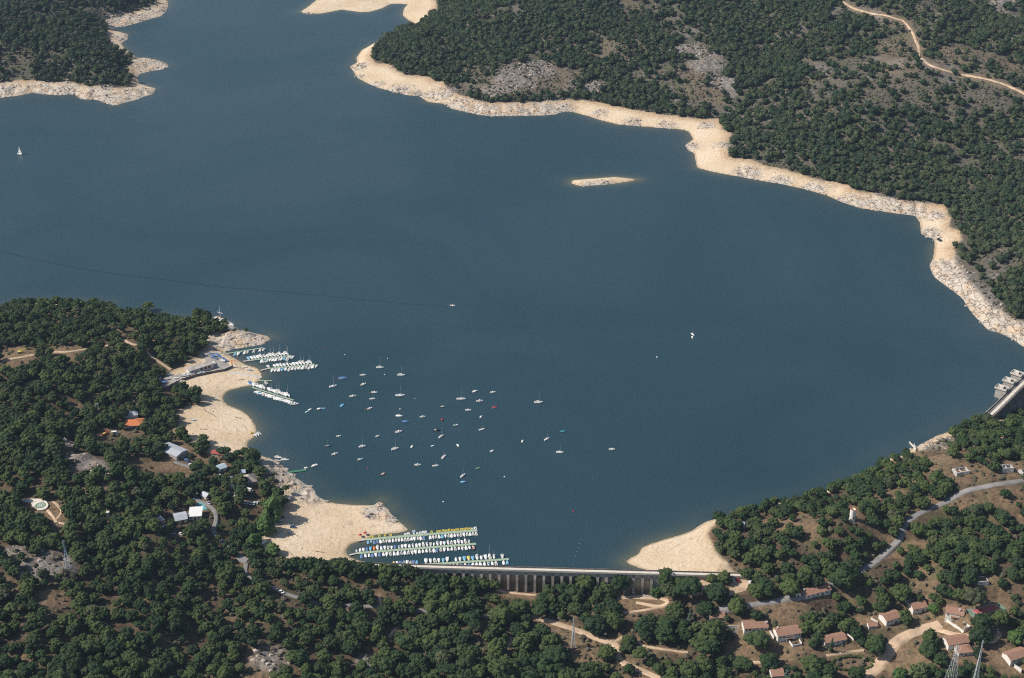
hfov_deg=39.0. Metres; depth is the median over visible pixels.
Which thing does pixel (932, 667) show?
pine tree
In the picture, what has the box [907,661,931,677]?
broadleaf tree
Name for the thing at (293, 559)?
pine tree
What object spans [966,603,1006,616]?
tennis court
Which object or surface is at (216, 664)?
pine tree
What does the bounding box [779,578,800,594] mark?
pine tree
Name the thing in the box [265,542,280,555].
broadleaf tree
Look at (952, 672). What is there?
pine tree
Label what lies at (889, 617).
tiled house
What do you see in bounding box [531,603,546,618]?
pine tree
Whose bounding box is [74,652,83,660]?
pine tree
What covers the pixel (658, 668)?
pine tree
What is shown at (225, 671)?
pine tree
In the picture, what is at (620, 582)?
pine tree
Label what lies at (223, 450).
pine tree
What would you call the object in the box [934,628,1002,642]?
dirt road
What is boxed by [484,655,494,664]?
pine tree
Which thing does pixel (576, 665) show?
pine tree
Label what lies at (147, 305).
pine tree
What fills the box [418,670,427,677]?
pine tree
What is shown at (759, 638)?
pine tree
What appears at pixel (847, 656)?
oval hedge
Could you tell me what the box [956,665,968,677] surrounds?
pine tree
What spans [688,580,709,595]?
bare ground
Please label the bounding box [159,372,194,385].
gravel yard
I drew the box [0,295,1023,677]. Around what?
woodland
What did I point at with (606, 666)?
pine tree
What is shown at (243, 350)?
pontoon
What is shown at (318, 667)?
pine tree
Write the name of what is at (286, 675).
pine tree
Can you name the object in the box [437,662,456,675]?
pine tree
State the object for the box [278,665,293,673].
pine tree
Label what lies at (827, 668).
pine tree
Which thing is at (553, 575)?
arched dam
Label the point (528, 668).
pine tree
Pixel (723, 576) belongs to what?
pine tree
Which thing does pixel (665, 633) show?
pine tree
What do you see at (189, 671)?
pine tree
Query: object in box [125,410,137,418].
grey roof annex
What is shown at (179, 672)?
pine tree
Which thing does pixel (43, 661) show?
pine tree
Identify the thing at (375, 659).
pine tree
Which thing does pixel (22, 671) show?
pine tree
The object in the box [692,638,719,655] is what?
pine tree
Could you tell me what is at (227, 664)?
pine tree
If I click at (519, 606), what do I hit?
pine tree
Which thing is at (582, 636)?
scrub
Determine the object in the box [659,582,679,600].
pine tree
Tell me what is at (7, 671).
pine tree
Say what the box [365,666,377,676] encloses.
pine tree
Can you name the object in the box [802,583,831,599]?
tiled house
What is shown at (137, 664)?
pine tree
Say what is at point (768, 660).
pine tree
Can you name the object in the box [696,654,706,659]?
pine tree
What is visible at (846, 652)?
dirt track
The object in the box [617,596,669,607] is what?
dirt track
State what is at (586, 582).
pine tree
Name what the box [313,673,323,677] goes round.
pine tree
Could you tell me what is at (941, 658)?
pine tree
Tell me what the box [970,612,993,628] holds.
pine tree
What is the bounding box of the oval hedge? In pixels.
[831,654,874,670]
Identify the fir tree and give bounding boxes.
[686,607,694,620]
[784,664,791,676]
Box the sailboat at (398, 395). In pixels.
[395,383,404,396]
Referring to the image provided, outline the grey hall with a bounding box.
[173,511,187,523]
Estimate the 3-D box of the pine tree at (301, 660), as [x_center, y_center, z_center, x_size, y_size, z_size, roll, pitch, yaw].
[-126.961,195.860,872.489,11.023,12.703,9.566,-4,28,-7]
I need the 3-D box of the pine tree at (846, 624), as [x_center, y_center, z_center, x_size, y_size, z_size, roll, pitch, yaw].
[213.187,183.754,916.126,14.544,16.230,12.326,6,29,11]
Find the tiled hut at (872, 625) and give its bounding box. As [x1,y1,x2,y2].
[867,621,877,629]
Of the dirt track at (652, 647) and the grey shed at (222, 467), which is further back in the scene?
the grey shed at (222, 467)
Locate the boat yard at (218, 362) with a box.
[200,351,229,369]
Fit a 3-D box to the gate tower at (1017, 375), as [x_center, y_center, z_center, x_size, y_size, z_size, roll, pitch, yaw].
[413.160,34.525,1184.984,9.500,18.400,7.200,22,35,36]
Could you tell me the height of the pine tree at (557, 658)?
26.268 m
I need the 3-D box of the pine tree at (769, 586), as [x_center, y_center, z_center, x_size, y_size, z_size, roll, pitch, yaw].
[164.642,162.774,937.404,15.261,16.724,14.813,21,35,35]
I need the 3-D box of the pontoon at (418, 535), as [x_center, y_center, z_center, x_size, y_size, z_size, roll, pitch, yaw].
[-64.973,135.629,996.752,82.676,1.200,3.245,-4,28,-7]
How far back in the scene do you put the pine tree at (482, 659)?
884.78 m
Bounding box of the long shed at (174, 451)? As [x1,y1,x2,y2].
[161,442,187,459]
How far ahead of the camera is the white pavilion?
993.16 m
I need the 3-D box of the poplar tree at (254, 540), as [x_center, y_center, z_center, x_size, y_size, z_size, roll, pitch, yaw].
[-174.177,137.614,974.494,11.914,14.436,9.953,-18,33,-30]
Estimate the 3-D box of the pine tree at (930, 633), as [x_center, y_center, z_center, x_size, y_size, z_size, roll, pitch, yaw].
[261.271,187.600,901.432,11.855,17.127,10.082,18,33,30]
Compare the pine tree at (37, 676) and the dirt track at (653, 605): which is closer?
the pine tree at (37, 676)
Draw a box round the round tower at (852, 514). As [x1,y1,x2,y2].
[849,508,855,521]
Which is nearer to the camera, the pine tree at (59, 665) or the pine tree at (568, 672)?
the pine tree at (59, 665)
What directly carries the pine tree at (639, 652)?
on the terrain at (314, 518)
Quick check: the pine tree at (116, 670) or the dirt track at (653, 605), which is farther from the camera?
the dirt track at (653, 605)
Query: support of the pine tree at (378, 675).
on the terrain at (314, 518)
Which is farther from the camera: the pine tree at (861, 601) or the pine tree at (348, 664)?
the pine tree at (861, 601)
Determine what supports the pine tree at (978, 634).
on the terrain at (314, 518)
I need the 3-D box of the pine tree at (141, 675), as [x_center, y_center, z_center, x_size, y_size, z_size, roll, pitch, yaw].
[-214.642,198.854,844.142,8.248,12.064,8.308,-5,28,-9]
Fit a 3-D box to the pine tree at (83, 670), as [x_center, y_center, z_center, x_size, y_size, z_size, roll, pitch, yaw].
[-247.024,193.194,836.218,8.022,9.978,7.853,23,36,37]
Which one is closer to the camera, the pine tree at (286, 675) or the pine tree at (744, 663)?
the pine tree at (286, 675)
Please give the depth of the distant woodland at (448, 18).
1815.98 m
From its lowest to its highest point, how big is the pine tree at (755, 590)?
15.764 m
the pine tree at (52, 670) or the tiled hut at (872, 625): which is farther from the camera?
the tiled hut at (872, 625)
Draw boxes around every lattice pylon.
[62,540,70,570]
[570,617,575,648]
[945,645,958,677]
[973,640,983,677]
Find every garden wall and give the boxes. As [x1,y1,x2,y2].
[726,625,739,628]
[789,639,801,646]
[946,619,963,632]
[963,621,969,630]
[1014,664,1021,672]
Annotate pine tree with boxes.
[0,653,13,666]
[0,672,15,677]
[3,668,14,675]
[12,655,20,662]
[16,665,31,677]
[17,661,25,668]
[25,661,37,671]
[30,675,45,677]
[36,670,45,676]
[37,656,48,664]
[46,661,55,670]
[49,666,56,672]
[50,668,67,677]
[52,654,61,663]
[53,663,64,669]
[60,650,74,666]
[65,666,75,672]
[66,672,76,677]
[67,656,83,670]
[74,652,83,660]
[79,665,88,675]
[82,672,97,677]
[84,655,95,663]
[86,660,104,674]
[94,652,105,662]
[96,673,105,677]
[101,659,115,671]
[112,657,124,667]
[112,666,122,676]
[117,666,134,677]
[120,649,139,663]
[130,657,144,671]
[138,671,145,677]
[142,301,154,308]
[144,667,158,677]
[145,657,162,669]
[157,660,169,674]
[158,651,173,661]
[165,661,175,670]
[172,652,184,664]
[176,669,183,676]
[182,667,198,677]
[186,663,199,670]
[187,660,197,668]
[191,308,202,315]
[193,652,208,664]
[200,309,211,316]
[204,663,218,674]
[211,657,220,663]
[211,662,219,669]
[216,446,230,453]
[217,666,233,677]
[220,662,233,668]
[221,657,228,664]
[232,450,241,458]
[233,662,245,671]
[242,447,260,460]
[268,671,278,677]
[276,673,292,677]
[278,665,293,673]
[282,485,289,490]
[290,556,300,566]
[293,654,309,665]
[299,672,315,677]
[300,662,311,673]
[311,661,326,674]
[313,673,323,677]
[321,662,330,674]
[321,669,330,677]
[330,658,346,671]
[330,667,344,677]
[331,557,350,573]
[344,661,350,668]
[351,669,360,677]
[354,672,364,677]
[355,659,369,671]
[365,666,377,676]
[368,653,383,667]
[370,672,386,677]
[377,656,396,671]
[384,668,393,675]
[395,662,407,677]
[404,662,420,677]
[411,652,427,665]
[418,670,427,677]
[420,664,428,671]
[423,672,439,677]
[429,657,435,664]
[430,669,439,675]
[435,648,451,662]
[437,599,446,609]
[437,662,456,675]
[439,608,452,623]
[447,598,465,613]
[447,674,456,677]
[453,668,463,676]
[455,653,475,669]
[461,668,475,677]
[462,610,479,623]
[468,619,480,632]
[470,663,486,677]
[475,657,486,664]
[477,661,486,670]
[482,629,496,641]
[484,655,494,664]
[487,636,507,656]
[487,656,513,677]
[488,603,514,624]
[499,654,509,658]
[508,598,529,614]
[508,658,519,666]
[509,621,523,635]
[511,633,533,651]
[512,664,523,677]
[517,657,528,667]
[520,669,540,677]
[523,665,535,671]
[527,655,539,666]
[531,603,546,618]
[536,643,573,673]
[538,669,545,677]
[539,632,562,651]
[545,671,558,677]
[556,666,577,677]
[572,574,594,589]
[572,662,580,669]
[576,660,604,677]
[583,614,607,634]
[592,603,605,614]
[594,643,617,659]
[602,662,610,671]
[606,611,623,630]
[607,671,623,677]
[609,574,630,590]
[623,663,635,673]
[632,646,647,662]
[633,615,655,634]
[645,657,656,665]
[652,662,665,674]
[654,623,676,642]
[657,567,674,583]
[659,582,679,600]
[663,659,673,665]
[666,665,679,676]
[674,576,701,599]
[674,627,690,640]
[675,657,684,666]
[679,659,698,677]
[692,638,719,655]
[696,600,718,615]
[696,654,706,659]
[697,619,725,645]
[697,658,715,674]
[699,673,711,677]
[704,581,728,601]
[705,573,717,582]
[714,653,727,665]
[714,665,733,677]
[717,569,732,583]
[727,597,746,613]
[731,655,753,670]
[739,567,754,579]
[743,629,770,650]
[748,583,764,597]
[756,577,777,595]
[758,652,780,668]
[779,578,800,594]
[791,665,799,672]
[793,671,802,677]
[799,654,824,671]
[805,670,822,677]
[819,663,837,675]
[822,674,834,677]
[827,559,861,588]
[837,617,859,632]
[848,666,866,677]
[857,596,867,605]
[864,634,885,654]
[889,582,912,601]
[918,638,940,657]
[922,627,939,642]
[927,663,938,672]
[933,651,950,665]
[935,670,943,677]
[945,668,958,677]
[946,573,958,584]
[956,541,967,550]
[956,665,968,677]
[962,586,986,608]
[966,661,975,670]
[968,624,994,644]
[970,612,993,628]
[971,669,983,675]
[975,663,985,669]
[986,665,994,673]
[991,609,1009,624]
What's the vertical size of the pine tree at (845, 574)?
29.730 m
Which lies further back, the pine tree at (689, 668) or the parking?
the parking
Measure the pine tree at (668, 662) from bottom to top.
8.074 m
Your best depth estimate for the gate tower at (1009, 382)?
1170.16 m
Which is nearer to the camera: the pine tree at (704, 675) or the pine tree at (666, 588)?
the pine tree at (704, 675)
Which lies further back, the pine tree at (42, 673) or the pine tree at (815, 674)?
the pine tree at (815, 674)
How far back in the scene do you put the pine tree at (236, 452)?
1070.59 m
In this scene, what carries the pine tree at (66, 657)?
on the terrain at (314, 518)
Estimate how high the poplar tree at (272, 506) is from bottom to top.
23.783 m
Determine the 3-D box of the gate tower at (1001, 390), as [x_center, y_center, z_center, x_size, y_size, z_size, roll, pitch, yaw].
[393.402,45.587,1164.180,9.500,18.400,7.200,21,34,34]
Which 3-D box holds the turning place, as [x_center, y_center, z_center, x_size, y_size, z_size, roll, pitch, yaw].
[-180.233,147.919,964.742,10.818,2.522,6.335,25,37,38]
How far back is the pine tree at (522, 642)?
904.21 m
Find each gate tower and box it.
[994,384,1008,398]
[1002,376,1016,388]
[1010,369,1023,381]
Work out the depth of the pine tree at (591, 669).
880.31 m
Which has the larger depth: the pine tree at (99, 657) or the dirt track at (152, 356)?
the dirt track at (152, 356)
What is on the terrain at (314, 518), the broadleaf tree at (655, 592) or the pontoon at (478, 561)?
the broadleaf tree at (655, 592)
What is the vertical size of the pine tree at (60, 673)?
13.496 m
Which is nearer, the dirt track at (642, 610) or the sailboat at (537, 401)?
the dirt track at (642, 610)
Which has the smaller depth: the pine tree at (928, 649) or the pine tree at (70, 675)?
the pine tree at (70, 675)
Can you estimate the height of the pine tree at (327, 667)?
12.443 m
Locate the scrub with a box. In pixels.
[0,0,1023,677]
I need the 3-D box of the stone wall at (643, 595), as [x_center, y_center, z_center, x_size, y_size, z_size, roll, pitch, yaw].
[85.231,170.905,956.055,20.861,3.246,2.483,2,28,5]
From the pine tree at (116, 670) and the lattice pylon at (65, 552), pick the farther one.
the lattice pylon at (65, 552)
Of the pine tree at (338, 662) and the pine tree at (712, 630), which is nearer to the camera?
the pine tree at (338, 662)
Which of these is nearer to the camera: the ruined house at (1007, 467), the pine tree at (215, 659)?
the pine tree at (215, 659)
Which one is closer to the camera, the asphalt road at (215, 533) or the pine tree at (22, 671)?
the pine tree at (22, 671)
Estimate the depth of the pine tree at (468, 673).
870.16 m
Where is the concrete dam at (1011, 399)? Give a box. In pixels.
[986,376,1023,418]
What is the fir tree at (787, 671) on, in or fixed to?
on the terrain at (314, 518)
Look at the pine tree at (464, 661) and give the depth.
876.34 m
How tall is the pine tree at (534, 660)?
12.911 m
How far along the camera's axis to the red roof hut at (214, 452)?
1077.86 m
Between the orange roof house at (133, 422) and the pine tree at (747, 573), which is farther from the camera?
the orange roof house at (133, 422)
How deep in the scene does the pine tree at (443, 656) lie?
884.38 m
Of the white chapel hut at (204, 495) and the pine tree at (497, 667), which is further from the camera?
the white chapel hut at (204, 495)
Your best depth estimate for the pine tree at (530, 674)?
878.20 m
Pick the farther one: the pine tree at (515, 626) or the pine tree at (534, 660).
the pine tree at (515, 626)
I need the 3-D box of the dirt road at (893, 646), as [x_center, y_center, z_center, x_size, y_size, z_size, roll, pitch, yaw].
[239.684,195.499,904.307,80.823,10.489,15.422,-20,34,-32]
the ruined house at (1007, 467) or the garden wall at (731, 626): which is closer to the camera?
the garden wall at (731, 626)
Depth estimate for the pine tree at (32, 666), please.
829.67 m
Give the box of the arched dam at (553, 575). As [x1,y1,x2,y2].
[267,559,744,594]
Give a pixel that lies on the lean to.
(161, 518)
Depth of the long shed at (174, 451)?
1072.42 m
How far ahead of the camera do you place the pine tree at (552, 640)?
903.20 m
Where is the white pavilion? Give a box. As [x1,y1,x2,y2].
[188,506,202,519]
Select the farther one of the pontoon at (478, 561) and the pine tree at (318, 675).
the pontoon at (478, 561)
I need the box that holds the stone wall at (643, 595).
[625,594,656,597]
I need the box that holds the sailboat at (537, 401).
[534,391,542,402]
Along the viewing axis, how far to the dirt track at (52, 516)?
965.26 m
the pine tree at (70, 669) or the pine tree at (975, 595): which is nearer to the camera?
the pine tree at (70, 669)
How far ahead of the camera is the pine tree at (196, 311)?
1283.35 m
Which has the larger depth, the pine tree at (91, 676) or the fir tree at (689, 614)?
the fir tree at (689, 614)
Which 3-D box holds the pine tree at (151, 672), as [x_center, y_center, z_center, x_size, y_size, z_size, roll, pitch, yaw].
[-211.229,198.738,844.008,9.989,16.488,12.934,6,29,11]
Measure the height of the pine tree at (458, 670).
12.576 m
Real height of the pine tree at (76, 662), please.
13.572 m
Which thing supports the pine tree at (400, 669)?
on the terrain at (314, 518)
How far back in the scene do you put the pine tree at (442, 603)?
932.30 m
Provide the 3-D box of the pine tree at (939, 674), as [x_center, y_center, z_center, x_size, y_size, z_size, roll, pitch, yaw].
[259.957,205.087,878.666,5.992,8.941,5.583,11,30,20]
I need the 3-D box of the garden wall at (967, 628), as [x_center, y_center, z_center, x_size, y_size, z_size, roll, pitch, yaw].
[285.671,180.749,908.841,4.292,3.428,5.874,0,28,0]
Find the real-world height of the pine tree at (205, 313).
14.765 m
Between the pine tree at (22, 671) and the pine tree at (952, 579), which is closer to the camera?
the pine tree at (22, 671)
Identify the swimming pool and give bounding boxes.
[194,502,207,509]
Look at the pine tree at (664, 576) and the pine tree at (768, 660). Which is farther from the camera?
the pine tree at (664, 576)
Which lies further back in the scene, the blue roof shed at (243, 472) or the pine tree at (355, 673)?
the blue roof shed at (243, 472)
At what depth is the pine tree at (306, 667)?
864.38 m
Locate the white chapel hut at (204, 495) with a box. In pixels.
[201,491,211,498]
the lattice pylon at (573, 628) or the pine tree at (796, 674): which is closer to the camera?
the pine tree at (796, 674)
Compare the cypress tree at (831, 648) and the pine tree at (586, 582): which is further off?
the pine tree at (586, 582)
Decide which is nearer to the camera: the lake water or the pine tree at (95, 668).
the pine tree at (95, 668)
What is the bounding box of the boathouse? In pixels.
[186,360,213,372]
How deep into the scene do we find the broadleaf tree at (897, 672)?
880.37 m
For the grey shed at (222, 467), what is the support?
on the terrain at (314, 518)
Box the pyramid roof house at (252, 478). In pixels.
[244,473,256,485]
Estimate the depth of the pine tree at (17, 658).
835.29 m
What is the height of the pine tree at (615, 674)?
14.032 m
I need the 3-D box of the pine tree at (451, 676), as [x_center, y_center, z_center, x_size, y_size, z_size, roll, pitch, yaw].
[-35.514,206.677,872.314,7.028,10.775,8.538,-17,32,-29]
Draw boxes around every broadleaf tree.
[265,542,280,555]
[650,587,660,597]
[892,665,907,677]
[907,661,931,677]
[927,602,939,613]
[1007,628,1023,644]
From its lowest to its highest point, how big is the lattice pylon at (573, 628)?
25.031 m
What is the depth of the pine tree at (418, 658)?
881.32 m
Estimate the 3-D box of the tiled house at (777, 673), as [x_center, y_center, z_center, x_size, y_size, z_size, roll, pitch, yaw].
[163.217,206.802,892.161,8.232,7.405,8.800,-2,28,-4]
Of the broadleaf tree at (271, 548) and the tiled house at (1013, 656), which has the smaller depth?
the tiled house at (1013, 656)
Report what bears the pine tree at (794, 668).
on the terrain at (314, 518)
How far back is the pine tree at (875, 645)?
897.40 m
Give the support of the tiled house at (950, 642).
on the terrain at (314, 518)
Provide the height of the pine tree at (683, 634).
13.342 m
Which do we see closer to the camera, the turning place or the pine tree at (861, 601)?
the pine tree at (861, 601)
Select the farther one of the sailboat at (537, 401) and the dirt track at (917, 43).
the dirt track at (917, 43)
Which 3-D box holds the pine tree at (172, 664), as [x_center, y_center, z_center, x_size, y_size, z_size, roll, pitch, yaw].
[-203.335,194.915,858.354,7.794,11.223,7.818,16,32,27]
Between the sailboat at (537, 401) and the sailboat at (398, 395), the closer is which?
the sailboat at (537, 401)
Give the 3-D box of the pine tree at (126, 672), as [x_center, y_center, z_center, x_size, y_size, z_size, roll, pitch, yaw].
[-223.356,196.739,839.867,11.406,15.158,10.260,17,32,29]
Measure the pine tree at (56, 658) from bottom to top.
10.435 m
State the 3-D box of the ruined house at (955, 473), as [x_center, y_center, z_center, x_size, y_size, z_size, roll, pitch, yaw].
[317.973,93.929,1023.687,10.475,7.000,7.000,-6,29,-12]
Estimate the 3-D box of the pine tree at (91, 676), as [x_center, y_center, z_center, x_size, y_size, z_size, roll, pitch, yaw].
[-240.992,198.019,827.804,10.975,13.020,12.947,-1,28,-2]
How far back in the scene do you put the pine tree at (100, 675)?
829.65 m
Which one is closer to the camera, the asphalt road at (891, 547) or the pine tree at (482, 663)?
the pine tree at (482, 663)
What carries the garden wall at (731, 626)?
on the terrain at (314, 518)
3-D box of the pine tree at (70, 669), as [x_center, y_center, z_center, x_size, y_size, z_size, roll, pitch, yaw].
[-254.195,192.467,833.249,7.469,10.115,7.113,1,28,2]
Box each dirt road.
[864,620,942,677]
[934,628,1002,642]
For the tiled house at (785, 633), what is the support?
on the terrain at (314, 518)
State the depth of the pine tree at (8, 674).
822.24 m
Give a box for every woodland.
[0,0,1023,317]
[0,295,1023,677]
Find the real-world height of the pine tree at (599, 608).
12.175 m
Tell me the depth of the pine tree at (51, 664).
830.13 m
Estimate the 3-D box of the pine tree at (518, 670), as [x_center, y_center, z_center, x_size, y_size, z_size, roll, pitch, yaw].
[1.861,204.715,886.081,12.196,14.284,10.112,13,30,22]
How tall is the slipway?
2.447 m
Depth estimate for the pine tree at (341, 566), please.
950.70 m
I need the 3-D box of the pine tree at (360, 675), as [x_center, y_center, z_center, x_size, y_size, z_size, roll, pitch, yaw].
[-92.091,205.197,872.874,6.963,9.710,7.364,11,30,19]
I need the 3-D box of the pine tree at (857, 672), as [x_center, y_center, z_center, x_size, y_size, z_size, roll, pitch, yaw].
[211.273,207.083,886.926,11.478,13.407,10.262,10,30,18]
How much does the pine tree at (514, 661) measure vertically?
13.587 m
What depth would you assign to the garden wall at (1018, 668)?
882.78 m
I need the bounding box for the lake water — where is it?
[0,0,1023,569]
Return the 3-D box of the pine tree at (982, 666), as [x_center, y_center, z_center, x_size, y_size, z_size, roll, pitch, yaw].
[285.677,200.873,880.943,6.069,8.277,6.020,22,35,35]
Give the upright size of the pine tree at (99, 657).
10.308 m
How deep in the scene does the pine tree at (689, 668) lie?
881.73 m
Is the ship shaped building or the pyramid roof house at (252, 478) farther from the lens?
the ship shaped building
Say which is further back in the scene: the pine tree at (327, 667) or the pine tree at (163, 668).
the pine tree at (327, 667)
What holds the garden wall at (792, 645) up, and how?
on the terrain at (314, 518)
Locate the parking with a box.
[729,579,748,595]
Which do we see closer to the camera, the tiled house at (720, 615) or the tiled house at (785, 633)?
the tiled house at (785, 633)
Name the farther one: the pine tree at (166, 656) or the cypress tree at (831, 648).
the cypress tree at (831, 648)
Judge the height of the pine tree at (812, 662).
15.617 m
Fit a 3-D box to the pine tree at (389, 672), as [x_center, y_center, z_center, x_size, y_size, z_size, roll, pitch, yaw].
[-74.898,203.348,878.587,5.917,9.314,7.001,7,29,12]
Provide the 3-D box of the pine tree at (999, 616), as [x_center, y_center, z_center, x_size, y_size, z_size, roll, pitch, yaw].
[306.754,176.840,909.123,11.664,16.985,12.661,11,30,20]
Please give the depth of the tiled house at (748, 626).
916.61 m
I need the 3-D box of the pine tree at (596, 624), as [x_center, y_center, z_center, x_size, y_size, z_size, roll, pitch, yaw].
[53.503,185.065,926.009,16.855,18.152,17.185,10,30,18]
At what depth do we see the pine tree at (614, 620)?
924.26 m
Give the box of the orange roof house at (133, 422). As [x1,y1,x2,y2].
[124,418,143,428]
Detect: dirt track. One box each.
[0,339,171,369]
[46,509,57,524]
[52,500,63,524]
[388,623,400,637]
[496,588,535,595]
[508,636,511,648]
[532,615,660,677]
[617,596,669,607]
[623,607,657,613]
[637,640,687,652]
[826,649,863,656]
[842,0,1023,94]
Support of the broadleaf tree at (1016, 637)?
on the terrain at (314, 518)
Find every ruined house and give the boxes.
[952,467,969,476]
[976,576,988,584]
[1001,464,1013,472]
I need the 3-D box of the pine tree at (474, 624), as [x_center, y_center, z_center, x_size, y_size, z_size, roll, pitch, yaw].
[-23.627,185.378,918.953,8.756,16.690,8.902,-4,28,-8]
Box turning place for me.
[235,554,247,563]
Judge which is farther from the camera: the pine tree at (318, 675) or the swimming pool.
the swimming pool
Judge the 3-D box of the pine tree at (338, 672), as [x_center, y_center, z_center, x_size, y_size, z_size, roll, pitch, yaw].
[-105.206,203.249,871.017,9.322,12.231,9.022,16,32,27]
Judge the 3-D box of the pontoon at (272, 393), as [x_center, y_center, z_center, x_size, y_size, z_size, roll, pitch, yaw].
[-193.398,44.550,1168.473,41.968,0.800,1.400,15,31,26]
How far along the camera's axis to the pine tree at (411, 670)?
873.04 m
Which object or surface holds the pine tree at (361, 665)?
on the terrain at (314, 518)
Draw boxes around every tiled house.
[709,612,724,620]
[741,619,768,633]
[769,666,783,677]
[773,624,801,642]
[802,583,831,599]
[821,631,846,647]
[878,609,899,625]
[906,600,927,614]
[942,633,969,650]
[944,604,964,621]
[954,644,973,656]
[1001,646,1023,665]
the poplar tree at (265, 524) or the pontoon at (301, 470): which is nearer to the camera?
the poplar tree at (265, 524)
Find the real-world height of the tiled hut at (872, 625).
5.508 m
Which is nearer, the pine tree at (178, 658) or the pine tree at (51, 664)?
the pine tree at (51, 664)
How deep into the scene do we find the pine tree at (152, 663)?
850.23 m
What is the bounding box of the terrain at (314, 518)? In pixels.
[0,0,1023,677]
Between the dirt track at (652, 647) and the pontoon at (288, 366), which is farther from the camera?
the pontoon at (288, 366)
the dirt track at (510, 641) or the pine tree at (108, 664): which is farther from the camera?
the dirt track at (510, 641)
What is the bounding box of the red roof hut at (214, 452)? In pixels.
[211,449,222,456]
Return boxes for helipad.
[22,499,48,510]
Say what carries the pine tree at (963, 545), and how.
on the terrain at (314, 518)
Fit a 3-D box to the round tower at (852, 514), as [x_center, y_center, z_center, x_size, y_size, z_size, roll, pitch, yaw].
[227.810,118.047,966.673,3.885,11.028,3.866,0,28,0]
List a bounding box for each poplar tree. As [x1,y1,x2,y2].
[245,533,262,548]
[256,512,275,534]
[262,494,282,521]
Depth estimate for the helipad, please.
980.24 m
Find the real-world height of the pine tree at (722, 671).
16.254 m
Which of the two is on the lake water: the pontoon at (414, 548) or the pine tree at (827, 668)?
the pontoon at (414, 548)
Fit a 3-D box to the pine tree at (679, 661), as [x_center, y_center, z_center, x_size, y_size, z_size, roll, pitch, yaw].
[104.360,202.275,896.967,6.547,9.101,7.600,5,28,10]
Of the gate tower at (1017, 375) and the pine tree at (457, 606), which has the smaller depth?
the pine tree at (457, 606)
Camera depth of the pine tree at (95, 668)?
833.97 m
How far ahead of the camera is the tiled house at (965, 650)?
890.97 m
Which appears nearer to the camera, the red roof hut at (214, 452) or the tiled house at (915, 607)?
the tiled house at (915, 607)
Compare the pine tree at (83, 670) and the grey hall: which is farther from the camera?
the grey hall
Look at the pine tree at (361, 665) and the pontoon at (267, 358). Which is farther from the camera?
the pontoon at (267, 358)
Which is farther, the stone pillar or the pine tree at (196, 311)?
the pine tree at (196, 311)
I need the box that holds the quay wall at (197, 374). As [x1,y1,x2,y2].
[164,365,232,389]
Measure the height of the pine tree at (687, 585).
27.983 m
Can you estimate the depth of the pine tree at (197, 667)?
858.71 m
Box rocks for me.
[0,0,1023,677]
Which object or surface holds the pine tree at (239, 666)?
on the terrain at (314, 518)
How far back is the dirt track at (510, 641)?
916.95 m
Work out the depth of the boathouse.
1196.95 m
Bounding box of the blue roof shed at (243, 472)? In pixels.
[238,469,245,474]
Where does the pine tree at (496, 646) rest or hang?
on the terrain at (314, 518)
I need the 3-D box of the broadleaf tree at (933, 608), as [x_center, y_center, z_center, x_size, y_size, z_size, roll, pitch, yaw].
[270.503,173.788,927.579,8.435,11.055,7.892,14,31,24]
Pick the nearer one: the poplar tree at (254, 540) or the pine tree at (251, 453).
the poplar tree at (254, 540)
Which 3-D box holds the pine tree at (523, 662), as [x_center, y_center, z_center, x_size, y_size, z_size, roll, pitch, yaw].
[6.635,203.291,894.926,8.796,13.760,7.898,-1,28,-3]
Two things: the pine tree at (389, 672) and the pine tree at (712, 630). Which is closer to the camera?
the pine tree at (389, 672)
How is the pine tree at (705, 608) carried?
on the terrain at (314, 518)
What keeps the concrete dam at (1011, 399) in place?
on the terrain at (314, 518)
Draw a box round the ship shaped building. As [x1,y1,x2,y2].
[210,307,233,329]
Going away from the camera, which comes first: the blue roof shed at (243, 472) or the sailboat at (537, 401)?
the blue roof shed at (243, 472)
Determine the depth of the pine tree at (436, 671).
874.98 m
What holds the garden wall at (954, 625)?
on the terrain at (314, 518)
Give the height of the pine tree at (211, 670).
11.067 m
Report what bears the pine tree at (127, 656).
on the terrain at (314, 518)
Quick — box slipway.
[228,371,261,377]
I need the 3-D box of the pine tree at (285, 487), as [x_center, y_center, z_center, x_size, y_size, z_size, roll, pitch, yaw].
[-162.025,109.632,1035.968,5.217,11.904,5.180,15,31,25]
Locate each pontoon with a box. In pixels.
[226,347,262,353]
[244,355,290,361]
[252,387,292,399]
[260,364,314,370]
[290,469,305,472]
[349,543,475,554]
[358,529,476,540]
[426,558,508,563]
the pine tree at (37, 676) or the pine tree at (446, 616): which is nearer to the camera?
the pine tree at (37, 676)
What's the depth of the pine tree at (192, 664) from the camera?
858.69 m
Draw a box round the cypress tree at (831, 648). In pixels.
[829,637,833,652]
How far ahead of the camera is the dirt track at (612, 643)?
921.41 m
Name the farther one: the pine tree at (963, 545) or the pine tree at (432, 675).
the pine tree at (963, 545)
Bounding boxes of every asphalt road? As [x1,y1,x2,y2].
[173,461,532,617]
[707,479,1023,617]
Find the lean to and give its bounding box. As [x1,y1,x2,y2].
[157,516,164,523]
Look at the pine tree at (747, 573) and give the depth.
947.03 m
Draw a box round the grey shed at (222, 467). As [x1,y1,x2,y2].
[216,463,226,472]
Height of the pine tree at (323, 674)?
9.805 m
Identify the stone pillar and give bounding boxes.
[106,511,109,520]
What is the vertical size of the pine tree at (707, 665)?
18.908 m

